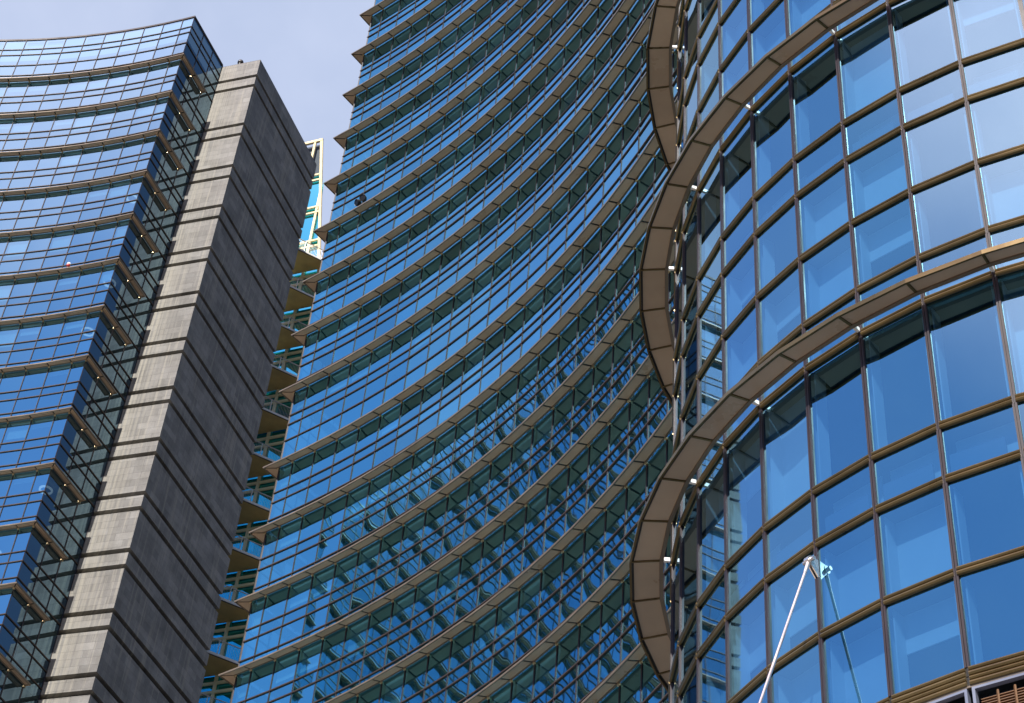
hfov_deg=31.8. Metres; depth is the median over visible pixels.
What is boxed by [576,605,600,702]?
window
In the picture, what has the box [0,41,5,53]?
window
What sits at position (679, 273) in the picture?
window
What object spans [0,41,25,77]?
window
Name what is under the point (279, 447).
window
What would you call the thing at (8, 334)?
window
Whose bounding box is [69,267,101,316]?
window
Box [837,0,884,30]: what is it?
window
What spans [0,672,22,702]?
window
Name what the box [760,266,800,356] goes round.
window
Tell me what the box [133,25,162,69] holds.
window
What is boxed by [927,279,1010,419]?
window
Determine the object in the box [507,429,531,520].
window
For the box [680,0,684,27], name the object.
window
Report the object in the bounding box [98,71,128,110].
window
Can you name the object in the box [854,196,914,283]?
window
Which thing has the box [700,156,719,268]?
window
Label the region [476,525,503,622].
window
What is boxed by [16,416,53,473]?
window
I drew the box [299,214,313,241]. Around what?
window
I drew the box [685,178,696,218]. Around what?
window
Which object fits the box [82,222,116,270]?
window
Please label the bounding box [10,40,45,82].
window
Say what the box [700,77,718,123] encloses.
window
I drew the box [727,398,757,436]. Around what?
window
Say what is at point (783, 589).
window
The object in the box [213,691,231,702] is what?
window
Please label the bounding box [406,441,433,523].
window
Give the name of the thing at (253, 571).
window
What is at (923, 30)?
window
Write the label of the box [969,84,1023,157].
window
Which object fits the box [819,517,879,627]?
window
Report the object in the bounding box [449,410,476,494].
window
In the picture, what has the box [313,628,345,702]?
window
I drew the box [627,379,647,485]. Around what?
window
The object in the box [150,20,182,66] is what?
window
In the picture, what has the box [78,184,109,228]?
window
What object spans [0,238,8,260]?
window
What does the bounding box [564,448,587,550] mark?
window
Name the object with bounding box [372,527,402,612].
window
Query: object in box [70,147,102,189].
window
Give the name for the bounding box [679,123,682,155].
window
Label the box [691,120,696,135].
window
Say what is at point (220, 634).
window
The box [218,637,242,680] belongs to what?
window
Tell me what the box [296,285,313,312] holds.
window
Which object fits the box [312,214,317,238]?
window
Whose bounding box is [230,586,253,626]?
window
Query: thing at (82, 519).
window
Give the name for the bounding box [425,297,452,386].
window
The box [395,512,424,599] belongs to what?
window
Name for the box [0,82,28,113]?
window
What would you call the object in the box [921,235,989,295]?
window
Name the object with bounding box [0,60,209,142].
window frame
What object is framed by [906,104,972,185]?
window
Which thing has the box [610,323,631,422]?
window
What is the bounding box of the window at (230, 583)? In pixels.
[224,581,234,586]
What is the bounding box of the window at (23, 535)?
[2,527,31,589]
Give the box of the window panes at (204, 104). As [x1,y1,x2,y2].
[19,18,221,702]
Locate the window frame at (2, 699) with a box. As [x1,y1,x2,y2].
[0,671,38,702]
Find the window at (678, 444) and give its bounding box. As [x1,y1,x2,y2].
[676,430,680,449]
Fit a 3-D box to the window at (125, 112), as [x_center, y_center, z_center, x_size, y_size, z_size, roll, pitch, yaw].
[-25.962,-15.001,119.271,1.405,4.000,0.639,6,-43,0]
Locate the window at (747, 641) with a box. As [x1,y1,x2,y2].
[729,588,765,697]
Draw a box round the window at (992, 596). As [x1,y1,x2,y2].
[960,556,1023,665]
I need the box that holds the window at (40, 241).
[16,233,51,279]
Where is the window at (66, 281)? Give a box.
[46,271,80,320]
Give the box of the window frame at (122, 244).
[0,220,163,312]
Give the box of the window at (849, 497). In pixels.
[816,464,871,537]
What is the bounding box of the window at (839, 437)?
[809,340,867,484]
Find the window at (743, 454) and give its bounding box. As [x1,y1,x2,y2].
[727,413,761,558]
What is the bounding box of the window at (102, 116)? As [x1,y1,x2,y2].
[87,108,116,148]
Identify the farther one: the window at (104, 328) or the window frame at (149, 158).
the window frame at (149, 158)
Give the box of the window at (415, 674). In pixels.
[402,656,427,702]
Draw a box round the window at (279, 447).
[261,444,282,480]
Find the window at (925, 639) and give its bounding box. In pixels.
[887,578,963,693]
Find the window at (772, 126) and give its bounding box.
[754,78,791,190]
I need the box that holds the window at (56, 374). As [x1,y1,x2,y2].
[35,364,70,418]
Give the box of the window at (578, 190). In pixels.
[565,171,586,266]
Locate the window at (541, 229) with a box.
[527,212,549,298]
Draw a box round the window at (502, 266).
[486,248,511,340]
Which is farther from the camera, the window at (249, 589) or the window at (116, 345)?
the window at (249, 589)
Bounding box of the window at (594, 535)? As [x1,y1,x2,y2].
[581,512,604,621]
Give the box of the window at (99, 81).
[79,74,109,112]
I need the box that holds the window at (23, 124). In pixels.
[2,118,34,156]
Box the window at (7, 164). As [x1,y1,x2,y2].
[0,156,18,196]
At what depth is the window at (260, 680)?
79.07 m
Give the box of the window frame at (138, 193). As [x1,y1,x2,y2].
[0,177,175,267]
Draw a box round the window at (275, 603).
[254,587,288,668]
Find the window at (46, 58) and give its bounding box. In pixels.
[31,39,65,81]
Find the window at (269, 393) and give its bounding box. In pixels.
[266,364,281,395]
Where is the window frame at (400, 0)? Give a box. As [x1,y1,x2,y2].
[366,0,431,44]
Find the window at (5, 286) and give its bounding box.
[0,280,13,316]
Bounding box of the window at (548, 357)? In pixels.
[535,337,557,423]
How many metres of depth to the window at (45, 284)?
108.90 m
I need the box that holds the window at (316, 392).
[296,376,328,458]
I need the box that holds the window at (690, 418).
[683,387,696,438]
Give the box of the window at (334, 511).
[315,495,346,573]
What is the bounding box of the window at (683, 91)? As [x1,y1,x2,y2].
[679,91,683,121]
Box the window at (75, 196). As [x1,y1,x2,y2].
[54,187,88,232]
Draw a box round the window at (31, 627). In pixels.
[12,607,41,684]
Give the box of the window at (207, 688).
[201,685,212,691]
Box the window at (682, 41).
[679,28,683,95]
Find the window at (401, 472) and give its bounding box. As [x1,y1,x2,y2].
[383,456,412,537]
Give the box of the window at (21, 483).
[0,471,35,531]
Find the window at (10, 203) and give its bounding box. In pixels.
[0,195,24,237]
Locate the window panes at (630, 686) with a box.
[232,0,677,702]
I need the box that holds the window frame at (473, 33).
[349,0,512,127]
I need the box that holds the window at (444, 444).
[427,426,455,509]
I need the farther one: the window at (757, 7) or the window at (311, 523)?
the window at (311, 523)
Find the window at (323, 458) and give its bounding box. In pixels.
[304,441,335,515]
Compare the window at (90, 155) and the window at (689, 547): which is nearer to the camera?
the window at (689, 547)
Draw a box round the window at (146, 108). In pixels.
[128,100,156,141]
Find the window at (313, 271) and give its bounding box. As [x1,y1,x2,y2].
[304,247,317,275]
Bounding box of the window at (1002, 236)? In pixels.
[990,223,1023,268]
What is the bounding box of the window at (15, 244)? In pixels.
[0,235,30,280]
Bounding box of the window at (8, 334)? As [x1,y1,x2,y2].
[0,324,19,373]
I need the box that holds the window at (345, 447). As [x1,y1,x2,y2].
[328,430,357,503]
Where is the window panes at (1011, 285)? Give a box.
[738,0,1023,702]
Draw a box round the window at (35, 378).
[11,367,47,421]
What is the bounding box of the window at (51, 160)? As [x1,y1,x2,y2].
[27,152,60,194]
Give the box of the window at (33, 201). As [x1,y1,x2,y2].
[13,193,45,236]
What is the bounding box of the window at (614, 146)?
[602,128,621,224]
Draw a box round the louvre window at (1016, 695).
[972,672,1023,702]
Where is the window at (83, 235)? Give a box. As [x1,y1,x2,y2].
[62,226,95,273]
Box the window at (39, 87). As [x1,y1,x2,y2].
[15,81,48,118]
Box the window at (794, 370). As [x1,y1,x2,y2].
[763,332,802,398]
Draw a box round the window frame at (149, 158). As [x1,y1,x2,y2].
[0,136,187,224]
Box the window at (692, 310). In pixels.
[684,288,696,342]
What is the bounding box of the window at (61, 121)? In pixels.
[44,114,75,153]
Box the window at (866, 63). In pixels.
[838,8,895,117]
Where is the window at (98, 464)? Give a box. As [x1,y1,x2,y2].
[80,448,106,516]
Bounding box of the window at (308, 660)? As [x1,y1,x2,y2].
[291,640,321,702]
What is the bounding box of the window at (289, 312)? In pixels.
[284,286,297,314]
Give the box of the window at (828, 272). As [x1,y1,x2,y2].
[803,229,853,318]
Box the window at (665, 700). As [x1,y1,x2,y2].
[663,688,667,702]
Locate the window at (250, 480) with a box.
[247,448,263,482]
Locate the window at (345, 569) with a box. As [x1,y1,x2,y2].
[324,553,357,637]
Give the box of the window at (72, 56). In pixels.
[53,37,84,79]
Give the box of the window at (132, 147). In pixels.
[113,139,143,182]
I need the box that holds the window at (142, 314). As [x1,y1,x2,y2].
[127,299,149,359]
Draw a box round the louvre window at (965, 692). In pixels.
[929,689,970,702]
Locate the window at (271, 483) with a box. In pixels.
[259,482,274,491]
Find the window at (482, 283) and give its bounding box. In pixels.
[465,265,492,357]
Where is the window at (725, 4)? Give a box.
[721,0,732,16]
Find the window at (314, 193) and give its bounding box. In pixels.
[308,181,318,206]
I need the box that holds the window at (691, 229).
[684,200,696,306]
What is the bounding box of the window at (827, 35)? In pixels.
[791,32,831,65]
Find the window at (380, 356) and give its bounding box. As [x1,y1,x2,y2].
[361,340,391,426]
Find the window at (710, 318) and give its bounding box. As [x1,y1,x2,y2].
[700,282,721,367]
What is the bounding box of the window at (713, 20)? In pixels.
[700,3,717,54]
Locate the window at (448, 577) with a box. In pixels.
[430,559,459,653]
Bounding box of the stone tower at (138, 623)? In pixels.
[37,60,316,702]
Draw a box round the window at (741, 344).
[725,305,756,391]
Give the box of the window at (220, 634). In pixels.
[213,632,223,637]
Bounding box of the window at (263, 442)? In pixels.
[254,440,265,448]
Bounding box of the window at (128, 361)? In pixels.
[112,347,136,409]
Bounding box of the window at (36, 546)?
[16,528,46,603]
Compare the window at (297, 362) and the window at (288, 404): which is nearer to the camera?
the window at (288, 404)
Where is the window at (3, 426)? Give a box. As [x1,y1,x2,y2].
[0,423,6,442]
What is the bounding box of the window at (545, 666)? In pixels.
[533,646,555,702]
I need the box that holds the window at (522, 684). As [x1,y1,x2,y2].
[511,665,533,702]
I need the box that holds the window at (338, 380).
[316,365,349,450]
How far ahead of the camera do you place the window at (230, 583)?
117.46 m
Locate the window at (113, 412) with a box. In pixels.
[97,396,121,461]
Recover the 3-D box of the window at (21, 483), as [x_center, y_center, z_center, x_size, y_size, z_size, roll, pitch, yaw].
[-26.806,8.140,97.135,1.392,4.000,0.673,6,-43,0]
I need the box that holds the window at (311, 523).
[290,506,323,585]
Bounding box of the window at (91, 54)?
[71,35,104,78]
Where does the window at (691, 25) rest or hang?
in the round building at (837, 358)
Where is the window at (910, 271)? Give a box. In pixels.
[860,264,919,326]
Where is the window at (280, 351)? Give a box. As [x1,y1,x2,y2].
[273,324,290,354]
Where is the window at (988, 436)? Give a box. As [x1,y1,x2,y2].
[942,405,1018,473]
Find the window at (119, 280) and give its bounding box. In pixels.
[102,265,127,326]
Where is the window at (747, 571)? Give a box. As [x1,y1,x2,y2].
[728,536,763,609]
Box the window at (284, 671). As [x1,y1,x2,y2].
[268,650,298,702]
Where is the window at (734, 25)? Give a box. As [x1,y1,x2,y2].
[721,0,746,62]
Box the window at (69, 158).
[48,150,81,192]
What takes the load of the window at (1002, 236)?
in the round building at (837, 358)
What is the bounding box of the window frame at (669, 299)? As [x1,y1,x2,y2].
[238,273,673,666]
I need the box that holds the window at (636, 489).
[624,465,645,579]
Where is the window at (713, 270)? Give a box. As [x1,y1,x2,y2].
[700,244,720,305]
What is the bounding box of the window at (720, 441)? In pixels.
[700,435,722,475]
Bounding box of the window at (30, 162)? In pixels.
[5,155,40,196]
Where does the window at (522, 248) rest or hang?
in the office tower at (474, 460)
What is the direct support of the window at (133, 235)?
in the office wing
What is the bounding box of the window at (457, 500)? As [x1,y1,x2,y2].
[439,482,468,571]
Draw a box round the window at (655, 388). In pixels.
[648,371,666,460]
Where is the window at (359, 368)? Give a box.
[340,353,370,437]
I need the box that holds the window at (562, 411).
[549,390,572,484]
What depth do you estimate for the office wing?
111.14 m
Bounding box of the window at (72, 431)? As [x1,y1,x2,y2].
[54,414,81,483]
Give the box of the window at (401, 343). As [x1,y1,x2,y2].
[382,327,412,414]
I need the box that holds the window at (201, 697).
[199,694,210,702]
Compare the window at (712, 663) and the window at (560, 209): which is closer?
the window at (712, 663)
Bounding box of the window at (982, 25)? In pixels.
[953,0,1023,57]
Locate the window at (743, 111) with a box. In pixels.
[723,103,748,141]
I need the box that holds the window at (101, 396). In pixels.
[84,379,109,445]
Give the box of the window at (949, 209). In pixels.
[913,167,983,252]
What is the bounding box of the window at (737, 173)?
[723,117,751,229]
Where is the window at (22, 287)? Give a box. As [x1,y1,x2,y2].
[1,278,36,325]
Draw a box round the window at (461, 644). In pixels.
[446,625,473,702]
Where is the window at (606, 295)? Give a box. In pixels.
[594,273,615,365]
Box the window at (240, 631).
[228,629,244,635]
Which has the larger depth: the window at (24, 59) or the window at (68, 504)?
the window at (24, 59)
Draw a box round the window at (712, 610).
[700,575,724,646]
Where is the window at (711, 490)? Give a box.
[700,453,723,595]
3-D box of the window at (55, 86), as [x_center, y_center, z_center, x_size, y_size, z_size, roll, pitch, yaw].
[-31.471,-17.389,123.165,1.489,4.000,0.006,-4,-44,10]
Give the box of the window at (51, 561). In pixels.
[30,545,60,616]
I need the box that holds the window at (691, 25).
[686,0,696,64]
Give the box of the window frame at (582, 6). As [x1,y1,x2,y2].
[329,0,587,221]
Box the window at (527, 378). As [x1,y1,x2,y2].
[513,357,537,444]
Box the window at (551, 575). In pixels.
[536,554,561,661]
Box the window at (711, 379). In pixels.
[700,344,721,419]
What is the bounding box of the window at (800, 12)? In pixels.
[788,0,829,34]
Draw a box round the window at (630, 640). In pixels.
[621,575,639,680]
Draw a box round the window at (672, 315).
[669,266,674,321]
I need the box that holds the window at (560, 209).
[545,192,568,286]
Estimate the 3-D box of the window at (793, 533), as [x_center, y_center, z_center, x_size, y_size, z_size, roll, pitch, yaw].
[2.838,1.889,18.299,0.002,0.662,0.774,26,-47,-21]
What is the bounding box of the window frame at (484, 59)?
[339,0,553,173]
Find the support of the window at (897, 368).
in the round building at (837, 358)
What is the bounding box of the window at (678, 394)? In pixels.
[675,372,680,435]
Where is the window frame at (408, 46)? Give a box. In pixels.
[357,0,470,85]
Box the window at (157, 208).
[143,195,164,251]
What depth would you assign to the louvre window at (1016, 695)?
15.21 m
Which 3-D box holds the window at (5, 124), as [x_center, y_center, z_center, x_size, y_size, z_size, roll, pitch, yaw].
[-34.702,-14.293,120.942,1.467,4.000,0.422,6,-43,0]
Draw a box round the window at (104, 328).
[87,313,112,374]
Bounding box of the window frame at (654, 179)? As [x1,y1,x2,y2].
[267,157,668,523]
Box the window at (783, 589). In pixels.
[769,552,817,662]
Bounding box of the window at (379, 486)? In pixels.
[360,470,390,550]
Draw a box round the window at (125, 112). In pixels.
[106,104,135,145]
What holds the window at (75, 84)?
in the office wing
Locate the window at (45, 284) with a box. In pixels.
[23,275,58,323]
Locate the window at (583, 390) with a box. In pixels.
[570,369,592,464]
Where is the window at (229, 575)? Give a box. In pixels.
[226,540,243,578]
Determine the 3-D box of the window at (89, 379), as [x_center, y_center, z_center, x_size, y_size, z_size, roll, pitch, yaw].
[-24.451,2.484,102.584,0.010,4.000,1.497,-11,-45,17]
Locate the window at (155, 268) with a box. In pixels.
[141,254,162,313]
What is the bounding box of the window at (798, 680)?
[772,642,821,702]
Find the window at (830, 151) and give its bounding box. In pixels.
[797,129,842,189]
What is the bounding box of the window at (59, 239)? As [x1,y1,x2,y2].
[41,230,73,276]
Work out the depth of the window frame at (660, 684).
54.53 m
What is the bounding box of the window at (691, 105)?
[686,74,696,137]
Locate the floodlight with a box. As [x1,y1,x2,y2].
[354,194,366,205]
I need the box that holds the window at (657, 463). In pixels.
[646,441,665,501]
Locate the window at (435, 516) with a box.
[418,497,446,585]
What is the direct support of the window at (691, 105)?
in the round building at (837, 358)
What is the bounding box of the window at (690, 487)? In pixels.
[683,472,696,510]
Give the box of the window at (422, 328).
[404,312,432,400]
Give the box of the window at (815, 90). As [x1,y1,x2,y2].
[792,41,839,153]
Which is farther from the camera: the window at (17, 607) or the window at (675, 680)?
the window at (17, 607)
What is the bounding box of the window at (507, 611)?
[490,591,518,696]
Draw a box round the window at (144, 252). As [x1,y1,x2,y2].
[129,237,151,295]
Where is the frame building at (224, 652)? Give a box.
[199,138,323,702]
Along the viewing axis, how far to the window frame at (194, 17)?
125.98 m
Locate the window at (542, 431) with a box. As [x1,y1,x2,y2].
[527,410,552,504]
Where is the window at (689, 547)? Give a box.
[682,494,696,630]
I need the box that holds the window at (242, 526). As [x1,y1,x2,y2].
[237,493,253,529]
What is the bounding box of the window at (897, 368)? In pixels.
[863,307,934,451]
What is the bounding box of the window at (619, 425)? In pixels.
[607,403,628,507]
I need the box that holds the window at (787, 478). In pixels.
[763,375,809,520]
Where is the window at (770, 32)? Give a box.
[751,0,785,66]
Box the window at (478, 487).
[462,465,489,555]
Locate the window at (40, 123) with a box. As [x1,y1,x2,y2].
[24,116,54,155]
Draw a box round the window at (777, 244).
[758,202,797,290]
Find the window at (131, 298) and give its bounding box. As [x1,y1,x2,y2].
[115,282,138,341]
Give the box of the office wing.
[0,16,222,702]
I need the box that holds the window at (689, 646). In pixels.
[681,615,696,681]
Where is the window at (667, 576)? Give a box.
[665,533,670,609]
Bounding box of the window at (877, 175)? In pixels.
[849,133,906,217]
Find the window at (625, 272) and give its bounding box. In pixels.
[614,250,633,342]
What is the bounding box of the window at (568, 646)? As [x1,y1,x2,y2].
[554,626,578,702]
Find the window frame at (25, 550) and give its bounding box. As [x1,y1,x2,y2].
[0,528,74,634]
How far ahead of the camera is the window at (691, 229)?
24.26 m
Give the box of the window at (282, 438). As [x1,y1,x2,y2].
[269,437,283,445]
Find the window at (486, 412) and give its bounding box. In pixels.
[471,393,497,478]
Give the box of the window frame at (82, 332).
[0,312,136,408]
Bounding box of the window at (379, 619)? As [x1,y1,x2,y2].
[360,603,391,692]
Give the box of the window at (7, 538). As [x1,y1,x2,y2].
[0,529,17,582]
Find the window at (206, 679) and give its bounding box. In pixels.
[203,640,222,682]
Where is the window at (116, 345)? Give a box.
[100,330,124,392]
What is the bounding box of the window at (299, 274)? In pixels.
[292,249,306,277]
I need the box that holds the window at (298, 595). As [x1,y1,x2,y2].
[276,576,311,659]
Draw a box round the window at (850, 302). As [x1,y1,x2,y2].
[806,296,855,362]
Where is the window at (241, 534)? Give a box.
[235,532,245,537]
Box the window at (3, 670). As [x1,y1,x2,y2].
[0,662,7,693]
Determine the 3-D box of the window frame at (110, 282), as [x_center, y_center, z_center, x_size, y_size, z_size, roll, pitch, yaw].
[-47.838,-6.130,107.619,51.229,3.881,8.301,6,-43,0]
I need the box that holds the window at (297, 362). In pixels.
[279,360,299,393]
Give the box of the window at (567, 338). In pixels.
[556,317,577,388]
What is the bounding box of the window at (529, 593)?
[513,573,540,679]
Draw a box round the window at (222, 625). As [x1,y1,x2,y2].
[215,589,233,629]
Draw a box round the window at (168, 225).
[154,212,175,268]
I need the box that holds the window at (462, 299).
[445,282,472,372]
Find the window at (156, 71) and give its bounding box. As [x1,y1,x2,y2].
[138,63,168,103]
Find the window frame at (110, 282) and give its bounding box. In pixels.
[0,265,150,359]
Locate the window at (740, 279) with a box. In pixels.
[725,241,754,328]
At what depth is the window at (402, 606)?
73.83 m
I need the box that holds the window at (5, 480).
[0,475,11,511]
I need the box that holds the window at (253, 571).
[240,538,261,575]
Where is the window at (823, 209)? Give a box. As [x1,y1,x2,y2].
[799,166,848,252]
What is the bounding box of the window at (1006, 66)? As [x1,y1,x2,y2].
[963,45,1023,94]
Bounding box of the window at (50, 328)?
[29,318,64,369]
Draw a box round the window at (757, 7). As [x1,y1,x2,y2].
[750,0,773,23]
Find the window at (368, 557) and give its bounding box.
[348,540,380,625]
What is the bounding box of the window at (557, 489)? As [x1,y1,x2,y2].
[544,468,567,568]
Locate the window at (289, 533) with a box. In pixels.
[267,518,301,595]
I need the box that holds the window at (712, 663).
[700,626,725,702]
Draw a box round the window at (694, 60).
[686,46,696,91]
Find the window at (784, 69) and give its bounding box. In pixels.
[753,65,787,103]
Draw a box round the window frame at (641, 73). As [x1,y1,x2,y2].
[296,17,677,382]
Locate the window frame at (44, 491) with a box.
[0,469,91,573]
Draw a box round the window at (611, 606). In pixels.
[599,583,621,702]
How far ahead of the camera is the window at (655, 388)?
62.34 m
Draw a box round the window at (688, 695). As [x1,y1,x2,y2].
[681,667,695,702]
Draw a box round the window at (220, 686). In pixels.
[216,683,232,689]
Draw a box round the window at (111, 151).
[91,143,123,186]
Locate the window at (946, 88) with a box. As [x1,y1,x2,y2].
[901,67,962,122]
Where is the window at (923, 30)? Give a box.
[891,0,957,85]
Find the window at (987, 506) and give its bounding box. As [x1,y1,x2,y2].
[948,459,1023,565]
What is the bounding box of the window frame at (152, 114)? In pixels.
[0,97,199,183]
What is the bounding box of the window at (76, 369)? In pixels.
[58,361,84,414]
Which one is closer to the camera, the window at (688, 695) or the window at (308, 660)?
the window at (688, 695)
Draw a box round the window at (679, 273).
[677,249,681,333]
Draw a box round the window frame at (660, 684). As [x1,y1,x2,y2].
[618,663,667,702]
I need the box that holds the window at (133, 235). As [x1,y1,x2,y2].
[117,220,140,279]
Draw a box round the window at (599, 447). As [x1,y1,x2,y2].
[586,426,608,529]
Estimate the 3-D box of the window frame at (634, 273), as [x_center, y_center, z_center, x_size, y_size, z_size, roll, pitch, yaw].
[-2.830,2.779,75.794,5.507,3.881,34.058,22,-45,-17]
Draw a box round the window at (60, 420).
[38,413,67,470]
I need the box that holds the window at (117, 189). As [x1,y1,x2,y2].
[97,179,130,225]
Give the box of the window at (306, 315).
[295,314,309,321]
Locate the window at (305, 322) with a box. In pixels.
[288,320,307,352]
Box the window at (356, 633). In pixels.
[336,616,368,702]
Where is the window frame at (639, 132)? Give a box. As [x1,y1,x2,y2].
[281,53,677,457]
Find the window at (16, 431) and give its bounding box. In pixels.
[0,420,30,475]
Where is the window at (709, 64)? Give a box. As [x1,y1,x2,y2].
[700,31,717,101]
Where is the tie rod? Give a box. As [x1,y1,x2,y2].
[758,555,818,702]
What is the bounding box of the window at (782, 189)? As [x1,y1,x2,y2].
[756,165,793,227]
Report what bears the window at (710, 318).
in the round building at (837, 358)
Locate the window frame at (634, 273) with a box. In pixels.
[253,249,638,592]
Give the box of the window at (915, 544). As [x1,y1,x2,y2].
[879,486,951,594]
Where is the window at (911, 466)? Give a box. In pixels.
[874,432,940,503]
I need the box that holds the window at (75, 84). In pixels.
[57,77,88,115]
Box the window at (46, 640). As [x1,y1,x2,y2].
[26,623,56,699]
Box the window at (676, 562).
[673,538,679,657]
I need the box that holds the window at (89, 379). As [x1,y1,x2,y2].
[70,362,97,428]
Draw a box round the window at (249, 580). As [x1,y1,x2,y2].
[238,577,254,584]
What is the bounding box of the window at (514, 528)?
[500,507,525,604]
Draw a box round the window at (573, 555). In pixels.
[558,533,583,642]
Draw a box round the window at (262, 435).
[257,405,272,438]
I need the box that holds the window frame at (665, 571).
[488,552,669,702]
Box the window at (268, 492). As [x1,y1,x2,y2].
[251,489,273,526]
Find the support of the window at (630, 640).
in the office tower at (474, 460)
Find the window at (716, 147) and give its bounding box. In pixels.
[700,141,718,181]
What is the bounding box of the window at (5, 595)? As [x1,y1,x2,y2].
[0,589,12,627]
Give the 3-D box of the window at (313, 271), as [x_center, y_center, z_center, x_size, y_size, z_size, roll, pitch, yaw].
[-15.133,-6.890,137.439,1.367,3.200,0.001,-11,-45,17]
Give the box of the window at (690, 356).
[683,324,696,405]
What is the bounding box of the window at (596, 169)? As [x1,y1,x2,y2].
[583,150,604,246]
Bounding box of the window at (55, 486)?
[34,469,64,540]
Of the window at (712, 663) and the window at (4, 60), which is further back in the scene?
the window at (4, 60)
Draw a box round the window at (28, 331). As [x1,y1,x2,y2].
[6,321,41,372]
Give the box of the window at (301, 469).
[282,452,313,525]
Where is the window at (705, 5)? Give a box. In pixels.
[700,0,713,27]
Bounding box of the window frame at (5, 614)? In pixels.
[0,589,56,699]
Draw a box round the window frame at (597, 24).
[319,0,622,271]
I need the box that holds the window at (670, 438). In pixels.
[667,432,672,462]
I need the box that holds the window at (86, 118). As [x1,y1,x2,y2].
[65,111,95,151]
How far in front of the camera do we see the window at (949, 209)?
19.19 m
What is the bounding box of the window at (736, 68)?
[722,38,747,95]
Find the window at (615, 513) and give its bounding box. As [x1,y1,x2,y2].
[603,489,625,599]
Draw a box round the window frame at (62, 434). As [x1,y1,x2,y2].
[0,414,107,515]
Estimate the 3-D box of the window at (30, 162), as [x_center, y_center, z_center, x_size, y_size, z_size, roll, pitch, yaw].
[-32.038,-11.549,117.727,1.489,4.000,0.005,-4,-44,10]
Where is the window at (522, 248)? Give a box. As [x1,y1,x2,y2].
[506,230,530,323]
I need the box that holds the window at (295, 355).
[287,353,301,361]
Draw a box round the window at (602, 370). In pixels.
[590,347,611,444]
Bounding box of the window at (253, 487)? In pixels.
[243,485,255,493]
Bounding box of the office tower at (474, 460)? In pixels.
[218,0,677,702]
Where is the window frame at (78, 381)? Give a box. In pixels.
[0,361,122,460]
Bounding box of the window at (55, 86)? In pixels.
[38,79,68,116]
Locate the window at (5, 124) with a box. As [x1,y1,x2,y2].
[0,119,13,151]
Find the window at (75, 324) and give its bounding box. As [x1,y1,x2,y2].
[51,314,86,366]
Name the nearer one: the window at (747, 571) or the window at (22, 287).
the window at (747, 571)
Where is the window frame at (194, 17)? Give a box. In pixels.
[0,16,222,107]
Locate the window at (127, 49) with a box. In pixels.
[111,28,143,73]
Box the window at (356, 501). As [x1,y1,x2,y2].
[337,483,368,562]
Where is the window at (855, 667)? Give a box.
[824,609,887,702]
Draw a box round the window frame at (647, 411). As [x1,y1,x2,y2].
[231,378,667,702]
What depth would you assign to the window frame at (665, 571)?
59.64 m
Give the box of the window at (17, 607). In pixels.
[0,590,27,665]
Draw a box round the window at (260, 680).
[246,661,273,702]
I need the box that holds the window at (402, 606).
[384,589,414,679]
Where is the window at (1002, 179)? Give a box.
[980,152,1023,224]
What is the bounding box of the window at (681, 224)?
[678,213,682,245]
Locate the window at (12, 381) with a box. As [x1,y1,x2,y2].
[0,371,24,423]
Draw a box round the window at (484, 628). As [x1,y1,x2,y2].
[468,609,495,702]
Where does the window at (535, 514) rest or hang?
in the office tower at (474, 460)
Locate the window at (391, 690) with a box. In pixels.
[380,671,403,702]
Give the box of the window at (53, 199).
[35,190,67,234]
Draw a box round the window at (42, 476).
[19,468,50,528]
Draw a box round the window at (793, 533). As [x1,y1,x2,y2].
[767,499,812,572]
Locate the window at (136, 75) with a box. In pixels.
[121,67,148,106]
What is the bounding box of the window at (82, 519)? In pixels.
[63,503,90,574]
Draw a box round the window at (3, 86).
[0,83,7,101]
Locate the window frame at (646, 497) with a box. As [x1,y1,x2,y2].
[356,439,666,702]
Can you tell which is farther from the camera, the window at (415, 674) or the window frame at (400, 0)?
the window frame at (400, 0)
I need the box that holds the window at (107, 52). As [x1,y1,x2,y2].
[93,32,124,75]
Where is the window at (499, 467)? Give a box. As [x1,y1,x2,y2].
[484,448,510,539]
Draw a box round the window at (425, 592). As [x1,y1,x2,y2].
[407,574,437,667]
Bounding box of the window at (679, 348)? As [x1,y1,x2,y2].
[676,337,680,372]
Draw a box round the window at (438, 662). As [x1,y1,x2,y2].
[424,641,450,702]
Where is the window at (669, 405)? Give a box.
[667,400,671,436]
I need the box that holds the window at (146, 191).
[132,177,153,235]
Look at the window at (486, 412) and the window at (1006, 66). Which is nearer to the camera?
the window at (1006, 66)
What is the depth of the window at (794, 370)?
19.80 m
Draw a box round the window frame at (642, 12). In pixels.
[308,0,654,325]
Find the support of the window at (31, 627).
in the office wing
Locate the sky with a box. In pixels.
[0,0,374,257]
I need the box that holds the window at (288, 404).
[270,402,290,435]
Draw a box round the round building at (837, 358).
[629,0,1023,702]
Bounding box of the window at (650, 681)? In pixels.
[641,657,661,702]
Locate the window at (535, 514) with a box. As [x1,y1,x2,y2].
[520,488,546,588]
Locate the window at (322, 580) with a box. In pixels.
[301,565,334,648]
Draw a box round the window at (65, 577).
[45,561,73,635]
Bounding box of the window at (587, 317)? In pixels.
[576,296,596,384]
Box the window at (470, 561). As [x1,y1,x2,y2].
[453,542,481,638]
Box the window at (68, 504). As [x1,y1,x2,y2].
[49,487,77,554]
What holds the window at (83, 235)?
in the office wing
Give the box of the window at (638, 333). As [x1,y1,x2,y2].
[630,313,647,399]
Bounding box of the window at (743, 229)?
[724,205,752,265]
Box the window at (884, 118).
[845,96,899,154]
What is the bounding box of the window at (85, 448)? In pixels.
[67,431,93,499]
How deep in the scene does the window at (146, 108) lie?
119.10 m
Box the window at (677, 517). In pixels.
[674,505,679,540]
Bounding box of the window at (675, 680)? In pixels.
[672,661,677,702]
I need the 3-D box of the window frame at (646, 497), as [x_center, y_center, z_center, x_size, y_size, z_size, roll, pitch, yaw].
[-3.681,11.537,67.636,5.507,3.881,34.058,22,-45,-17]
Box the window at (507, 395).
[493,375,517,460]

